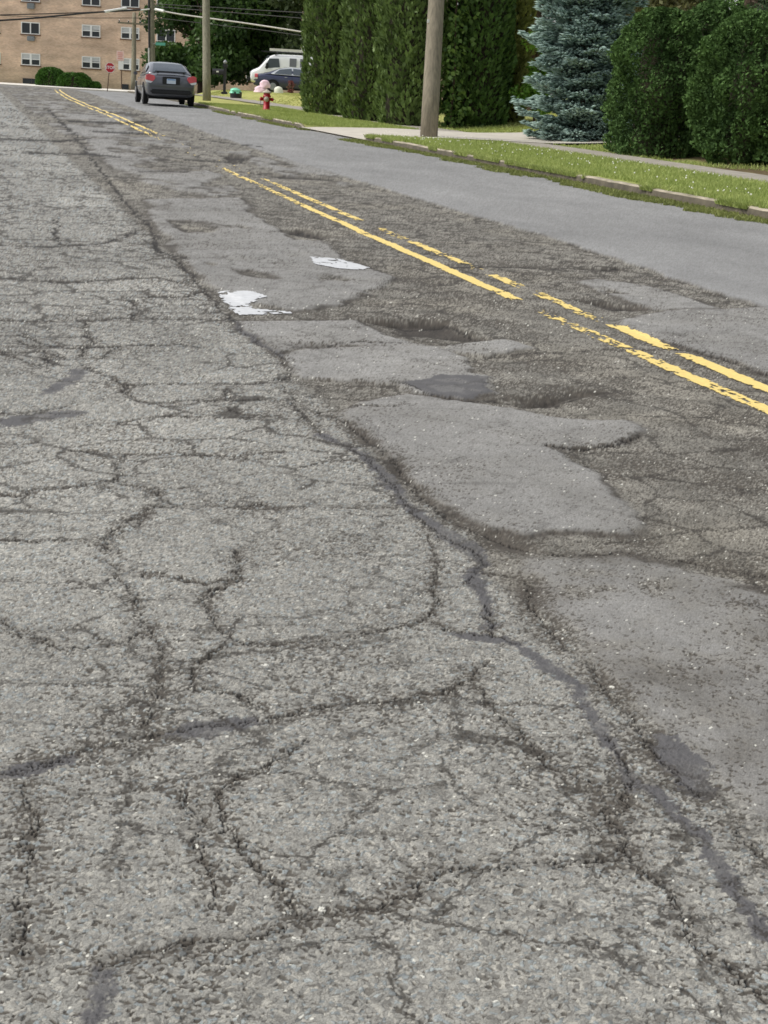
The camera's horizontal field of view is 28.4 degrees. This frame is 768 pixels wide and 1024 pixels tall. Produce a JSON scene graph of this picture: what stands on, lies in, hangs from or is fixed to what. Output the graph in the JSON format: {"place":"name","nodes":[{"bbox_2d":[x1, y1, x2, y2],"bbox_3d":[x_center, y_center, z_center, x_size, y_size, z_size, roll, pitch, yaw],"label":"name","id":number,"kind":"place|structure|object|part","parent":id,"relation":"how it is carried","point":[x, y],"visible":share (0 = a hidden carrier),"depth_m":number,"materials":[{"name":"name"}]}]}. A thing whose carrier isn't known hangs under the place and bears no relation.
{"place":"outdoors","nodes":[
{"label":"outdoors","id":0,"kind":"place"},
{"bbox_2d":[0,82,134,90],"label":"sidewalk","id":1,"kind":"structure","parent":0,"point":[64,87],"depth_m":126.97,"materials":[{"name":"concrete"}]},
{"bbox_2d":[35,66,63,85],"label":"round bush","id":2,"kind":"object","parent":1,"relation":"on","point":[46,76],"visible":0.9,"depth_m":128.17,"materials":[{"name":"green plant"}]},
{"bbox_2d":[56,72,92,87],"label":"round bush","id":3,"kind":"object","parent":1,"relation":"on","point":[75,79],"visible":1,"depth_m":127.76,"materials":[{"name":"green plant"}]},
{"bbox_2d":[89,81,101,88],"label":"round bush","id":4,"kind":"object","parent":1,"relation":"on","point":[96,85],"visible":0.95,"depth_m":128.41,"materials":[{"name":"green plant"}]},
{"bbox_2d":[0,86,767,1023],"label":"road","id":5,"kind":"structure","parent":0,"point":[384,636],"depth_m":3.75,"materials":[{"name":"grey asphalt"}]},
{"bbox_2d":[117,50,123,87],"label":"parking sign","id":6,"kind":"object","parent":5,"relation":"on","point":[120,57],"visible":1,"depth_m":94.53,"materials":[{"name":"white metal"}]},
{"bbox_2d":[118,12,147,89],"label":"utility pole","id":7,"kind":"object","parent":5,"relation":"on","point":[133,60],"visible":0.78,"depth_m":111.85,"materials":[{"name":"brown wood"}]},
{"bbox_2d":[133,62,196,106],"bbox_3d":[-8.100,-15.809,56.047,2.110,1.507,4.646,-1,16,-14],"label":"parked car","id":8,"kind":"object","parent":5,"relation":"on","point":[167,80],"visible":1,"depth_m":54.18,"materials":[{"name":"grey paint"}]},
{"bbox_3d":[-7.756,-15.978,54.707,1.230,0.310,0.700,-1,16,-14],"label":"rear window","id":9,"kind":"part","parent":8,"relation":"part of","materials":[{"name":"grey glass"}]},
{"bbox_2d":[184,103,310,130],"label":"gutter weeds","id":10,"kind":"object","parent":5,"relation":"on","point":[263,121],"visible":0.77,"depth_m":42.55,"materials":[{"name":"green plant"}]},
{"bbox_2d":[218,291,290,314],"bbox_3d":[-0.732,-1.159,8.404,0.324,0.016,0.840,-1,16,-15],"label":"painted mark","id":11,"kind":"object","parent":5,"relation":"on","point":[240,298],"visible":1,"depth_m":8.43,"materials":[{"name":"white paint"}]},
{"bbox_2d":[309,256,369,268],"bbox_3d":[-0.305,-1.701,10.421,0.384,0.019,0.644,-1,16,-15],"label":"painted mark","id":12,"kind":"object","parent":5,"relation":"on","point":[343,264],"visible":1,"depth_m":10.38,"materials":[{"name":"white paint"}]},
{"bbox_2d":[55,89,767,413],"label":"painted line","id":13,"kind":"object","parent":5,"relation":"on","point":[763,407],"visible":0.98,"depth_m":9.36,"materials":[{"name":"yellow paint"}]},
{"bbox_2d":[59,90,767,391],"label":"painted line","id":14,"kind":"object","parent":5,"relation":"on","point":[647,338],"visible":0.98,"depth_m":8.20,"materials":[{"name":"yellow paint"}]},
{"bbox_2d":[127,91,767,218],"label":"kerb","id":15,"kind":"structure","parent":5,"relation":"on","point":[690,199],"depth_m":21.33,"materials":[{"name":"concrete"}]},
{"bbox_2d":[339,138,767,223],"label":"gutter weeds","id":16,"kind":"object","parent":5,"relation":"on","point":[686,206],"visible":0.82,"depth_m":20.46,"materials":[{"name":"green plant"}]},
{"bbox_2d":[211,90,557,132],"bbox_3d":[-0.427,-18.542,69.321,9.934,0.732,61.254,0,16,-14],"label":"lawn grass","id":17,"kind":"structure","parent":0,"point":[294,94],"depth_m":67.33,"materials":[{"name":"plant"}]},
{"bbox_2d":[302,127,605,142],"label":"driveway","id":18,"kind":"structure","parent":0,"point":[354,132],"depth_m":36.40,"materials":[{"name":"concrete"}]},
{"bbox_2d":[194,90,767,184],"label":"lawn","id":19,"kind":"structure","parent":0,"point":[199,98],"depth_m":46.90,"materials":[{"name":"green plant"}]},
{"bbox_2d":[148,0,154,62],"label":"utility pole","id":20,"kind":"object","parent":19,"relation":"on","point":[151,39],"visible":0.65,"depth_m":91.85,"materials":[{"name":"brown wood"}]},
{"bbox_2d":[0,15,65,17],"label":"cable","id":21,"kind":"object","parent":20,"relation":"attached to","point":[33,16],"visible":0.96,"depth_m":87.60,"materials":[{"name":"black rubber"}]},
{"bbox_2d":[0,9,150,20],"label":"cable","id":22,"kind":"object","parent":20,"relation":"attached to","point":[69,15],"visible":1,"depth_m":87.89,"materials":[{"name":"black rubber"}]},
{"bbox_2d":[104,7,126,12],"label":"cable sleeve","id":23,"kind":"object","parent":22,"relation":"attached to","point":[115,9],"visible":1,"depth_m":90.56,"materials":[{"name":"white plastic"}]},
{"bbox_2d":[0,8,150,14],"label":"cable","id":24,"kind":"object","parent":20,"relation":"attached to","point":[49,13],"visible":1,"depth_m":87.76,"materials":[{"name":"black rubber"}]},
{"bbox_2d":[153,42,164,45],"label":"street sign","id":25,"kind":"object","parent":20,"relation":"attached to","point":[159,43],"visible":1,"depth_m":91.58,"materials":[{"name":"metal"}]},
{"bbox_2d":[154,9,300,32],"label":"cable","id":26,"kind":"object","parent":20,"relation":"attached to","point":[234,21],"visible":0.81,"depth_m":88.09,"materials":[{"name":"grey rubber"}]},
{"bbox_2d":[154,17,300,35],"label":"cable","id":27,"kind":"object","parent":20,"relation":"attached to","point":[229,26],"visible":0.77,"depth_m":89.13,"materials":[{"name":"black rubber"}]},
{"bbox_2d":[154,6,301,18],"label":"cable","id":28,"kind":"object","parent":20,"relation":"attached to","point":[230,12],"visible":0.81,"depth_m":88.99,"materials":[{"name":"black rubber"}]},
{"bbox_2d":[157,4,303,12],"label":"cable","id":29,"kind":"object","parent":20,"relation":"attached to","point":[231,8],"visible":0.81,"depth_m":89.01,"materials":[{"name":"black rubber"}]},
{"bbox_2d":[202,0,210,100],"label":"utility pole","id":30,"kind":"object","parent":19,"relation":"on","point":[206,49],"visible":0.94,"depth_m":64.86,"materials":[{"name":"brown wood"}]},
{"bbox_2d":[212,60,227,93],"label":"mailbox post","id":31,"kind":"object","parent":19,"relation":"on","point":[218,72],"visible":1,"depth_m":75.31,"materials":[{"name":"black metal"}]},
{"bbox_2d":[229,88,241,97],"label":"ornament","id":32,"kind":"object","parent":19,"relation":"on","point":[235,92],"visible":0.95,"depth_m":77.76,"materials":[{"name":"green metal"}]},
{"bbox_2d":[254,80,270,91],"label":"pink ornament","id":33,"kind":"object","parent":19,"relation":"on","point":[264,85],"visible":0.96,"depth_m":79.76,"materials":[{"name":"plastic"}]},
{"bbox_2d":[274,86,282,92],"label":"garden boulder","id":34,"kind":"object","parent":19,"relation":"on","point":[277,89],"visible":0.94,"depth_m":79.81,"materials":[{"name":"white stone"}]},
{"bbox_2d":[247,50,313,81],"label":"work van","id":35,"kind":"object","parent":19,"relation":"on","point":[273,62],"visible":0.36,"depth_m":92.85,"materials":[{"name":"white metal"}]},
{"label":"door window","id":36,"kind":"part","parent":35,"relation":"part of","materials":[{"name":"black glass"}]},
{"bbox_2d":[270,48,302,52],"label":"extension ladder","id":37,"kind":"object","parent":35,"relation":"on","point":[286,50],"visible":0.3,"depth_m":92.79,"materials":[{"name":"silver metal"}]},
{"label":"cargo window","id":38,"kind":"part","parent":35,"relation":"part of","materials":[{"name":"grey glass"}]},
{"bbox_2d":[253,67,310,91],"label":"parked car","id":39,"kind":"object","parent":19,"relation":"on","point":[280,77],"visible":0.48,"depth_m":87.00,"materials":[{"name":"blue paint"}]},
{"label":"rear side window","id":40,"kind":"part","parent":39,"relation":"part of","materials":[{"name":"grey glass"}]},
{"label":"front side window","id":41,"kind":"part","parent":39,"relation":"part of","materials":[{"name":"grey glass"}]},
{"bbox_2d":[286,80,295,92],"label":"red shrub","id":42,"kind":"object","parent":19,"relation":"on","point":[290,86],"visible":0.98,"depth_m":81.46,"materials":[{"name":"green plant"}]},
{"bbox_2d":[298,0,351,115],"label":"cedar column","id":43,"kind":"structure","parent":19,"relation":"on","point":[324,24],"depth_m":50.17,"materials":[{"name":"green plant"}]},
{"bbox_2d":[335,0,388,121],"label":"cedar column","id":44,"kind":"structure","parent":19,"relation":"on","point":[357,60],"depth_m":45.04,"materials":[{"name":"green plant"}]},
{"bbox_2d":[371,0,450,125],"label":"cedar column","id":45,"kind":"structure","parent":19,"relation":"on","point":[400,34],"depth_m":42.35,"materials":[{"name":"green plant"}]},
{"bbox_2d":[420,0,443,136],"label":"utility pole","id":46,"kind":"object","parent":19,"relation":"on","point":[431,85],"visible":0.85,"depth_m":34.14,"materials":[{"name":"brown wood"}]},
{"bbox_2d":[438,0,484,127],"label":"climbing vine","id":47,"kind":"object","parent":19,"relation":"on","point":[454,60],"visible":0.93,"depth_m":42.59,"materials":[{"name":"green plant"}]},
{"bbox_2d":[441,0,517,126],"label":"cedar column","id":48,"kind":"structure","parent":19,"relation":"on","point":[491,32],"depth_m":43.11,"materials":[{"name":"green plant"}]},
{"bbox_2d":[198,102,767,208],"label":"verge grass","id":49,"kind":"structure","parent":19,"relation":"on","point":[711,183],"depth_m":25.25,"materials":[{"name":"green plant"}]},
{"bbox_2d":[259,89,273,109],"bbox_3d":[-4.017,-14.069,51.903,0.426,0.710,0.419,16,20,38],"label":"fire hydrant","id":50,"kind":"object","parent":49,"relation":"on","point":[266,99],"visible":0.88,"depth_m":51.84,"materials":[{"name":"metal"}]},
{"bbox_2d":[385,131,760,194],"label":"clover flowers","id":51,"kind":"object","parent":49,"relation":"on","point":[562,158],"visible":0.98,"depth_m":26.37,"materials":[{"name":"plant"}]},
{"bbox_2d":[498,0,537,121],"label":"cedar column","id":52,"kind":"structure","parent":19,"relation":"on","point":[525,10],"depth_m":44.51,"materials":[{"name":"green plant"}]},
{"bbox_2d":[508,31,552,121],"bbox_3d":[4.417,-12.412,43.685,1.771,2.782,1.333,-1,16,-15],"label":"bright shrub","id":53,"kind":"object","parent":19,"relation":"on","point":[527,89],"visible":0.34,"depth_m":43.48,"materials":[{"name":"green plant"}]},
{"bbox_2d":[526,0,572,110],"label":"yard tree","id":54,"kind":"object","parent":19,"relation":"on","point":[538,14],"visible":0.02,"depth_m":57.21,"materials":[{"name":"green plant"}]},
{"bbox_2d":[511,0,648,143],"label":"blue spruce","id":55,"kind":"object","parent":19,"relation":"on","point":[571,48],"visible":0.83,"depth_m":35.25,"materials":[{"name":"green plant"}]},
{"bbox_2d":[600,6,718,158],"bbox_3d":[5.440,-8.562,30.422,2.368,2.981,2.498,-1,16,-15],"label":"yew bush","id":56,"kind":"object","parent":19,"relation":"on","point":[652,93],"visible":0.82,"depth_m":29.78,"materials":[{"name":"green plant"}]},
{"bbox_2d":[626,0,716,59],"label":"yard tree","id":57,"kind":"object","parent":19,"relation":"on","point":[685,5],"visible":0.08,"depth_m":45.27,"materials":[{"name":"green plant"}]},
{"bbox_2d":[672,0,756,144],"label":"yew bush","id":58,"kind":"object","parent":19,"relation":"on","point":[719,10],"visible":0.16,"depth_m":30.68,"materials":[{"name":"green plant"}]},
{"bbox_2d":[678,0,767,35],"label":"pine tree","id":59,"kind":"object","parent":19,"relation":"on","point":[754,3],"visible":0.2,"depth_m":38.76,"materials":[{"name":"green plant"}]},
{"bbox_2d":[682,9,767,165],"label":"yew bush","id":60,"kind":"object","parent":19,"relation":"on","point":[745,65],"visible":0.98,"depth_m":27.72,"materials":[{"name":"green plant"}]},
{"bbox_2d":[704,0,767,7],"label":"yard tree","id":61,"kind":"object","parent":19,"relation":"on","point":[742,0],"visible":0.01,"depth_m":60.26,"materials":[{"name":"green plant"}]},
{"bbox_2d":[745,74,767,161],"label":"yew bush","id":62,"kind":"object","parent":19,"relation":"on","point":[759,153],"visible":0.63,"depth_m":27.52,"materials":[{"name":"green plant"}]},
{"bbox_2d":[195,94,767,182],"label":"sidewalk","id":63,"kind":"structure","parent":0,"point":[754,176],"depth_m":29.02,"materials":[{"name":"concrete"}]},
{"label":"far lawn","id":64,"kind":"structure","parent":0,"visible":0},
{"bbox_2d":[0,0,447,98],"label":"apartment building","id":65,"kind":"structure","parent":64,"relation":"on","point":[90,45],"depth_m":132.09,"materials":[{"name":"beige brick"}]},
{"bbox_2d":[23,78,31,83],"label":"basement window","id":66,"kind":"structure","parent":65,"relation":"in","point":[25,80],"depth_m":132.97,"materials":[{"name":"black glass"}]},
{"bbox_2d":[20,0,40,3],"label":"window","id":67,"kind":"structure","parent":65,"relation":"in","point":[24,1],"depth_m":131.16,"materials":[{"name":"white glass"}]},
{"bbox_2d":[20,22,40,35],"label":"window","id":68,"kind":"structure","parent":65,"relation":"in","point":[27,28],"depth_m":131.84,"materials":[{"name":"white glass"}]},
{"bbox_2d":[20,53,40,66],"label":"window","id":69,"kind":"structure","parent":65,"relation":"in","point":[27,59],"depth_m":132.51,"materials":[{"name":"white glass"}]},
{"bbox_2d":[81,0,100,7],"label":"window","id":70,"kind":"structure","parent":65,"relation":"in","point":[89,3],"depth_m":131.26,"materials":[{"name":"white glass"}]},
{"bbox_2d":[81,24,100,38],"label":"window","id":71,"kind":"structure","parent":65,"relation":"in","point":[88,31],"depth_m":131.87,"materials":[{"name":"white glass"}]},
{"bbox_2d":[81,56,100,69],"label":"window","id":72,"kind":"structure","parent":65,"relation":"in","point":[88,62],"depth_m":132.58,"materials":[{"name":"white glass"}]},
{"bbox_2d":[122,84,128,89],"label":"basement window","id":73,"kind":"structure","parent":65,"relation":"in","point":[124,86],"depth_m":133.10,"materials":[{"name":"grey glass"}]},
{"bbox_2d":[120,0,139,8],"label":"window","id":74,"kind":"structure","parent":65,"relation":"in","point":[131,4],"depth_m":131.26,"materials":[{"name":"white glass"}]},
{"bbox_2d":[120,27,139,40],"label":"window","id":75,"kind":"structure","parent":65,"relation":"in","point":[126,32],"depth_m":131.90,"materials":[{"name":"white glass"}]},
{"bbox_2d":[120,58,139,71],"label":"window","id":76,"kind":"structure","parent":65,"relation":"in","point":[127,61],"depth_m":132.61,"materials":[{"name":"white glass"}]},
{"bbox_2d":[155,29,175,42],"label":"window","id":77,"kind":"structure","parent":65,"relation":"in","point":[159,38],"depth_m":132.03,"materials":[{"name":"glass"}]},
{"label":"cross street","id":78,"kind":"structure","parent":0,"visible":0},
{"bbox_2d":[0,84,126,92],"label":"kerb","id":79,"kind":"structure","parent":78,"relation":"on","point":[60,88],"depth_m":124.32,"materials":[{"name":"concrete"}]},
{"bbox_2d":[105,63,114,90],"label":"stop sign","id":80,"kind":"object","parent":78,"relation":"on","point":[109,67],"visible":1,"depth_m":118.47,"materials":[{"name":"red metal"}]},
{"bbox_2d":[138,0,270,93],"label":"maple tree","id":81,"kind":"object","parent":78,"relation":"on","point":[188,55],"visible":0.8,"depth_m":114.99,"materials":[{"name":"green plant"}]},
{"bbox_2d":[213,0,303,82],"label":"maple tree","id":82,"kind":"object","parent":78,"relation":"on","point":[275,41],"visible":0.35,"depth_m":117.57,"materials":[{"name":"green plant"}]},
{"bbox_2d":[265,0,313,54],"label":"maple tree","id":83,"kind":"object","parent":78,"relation":"on","point":[293,42],"visible":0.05,"depth_m":113.39,"materials":[{"name":"green plant"}]}
]}

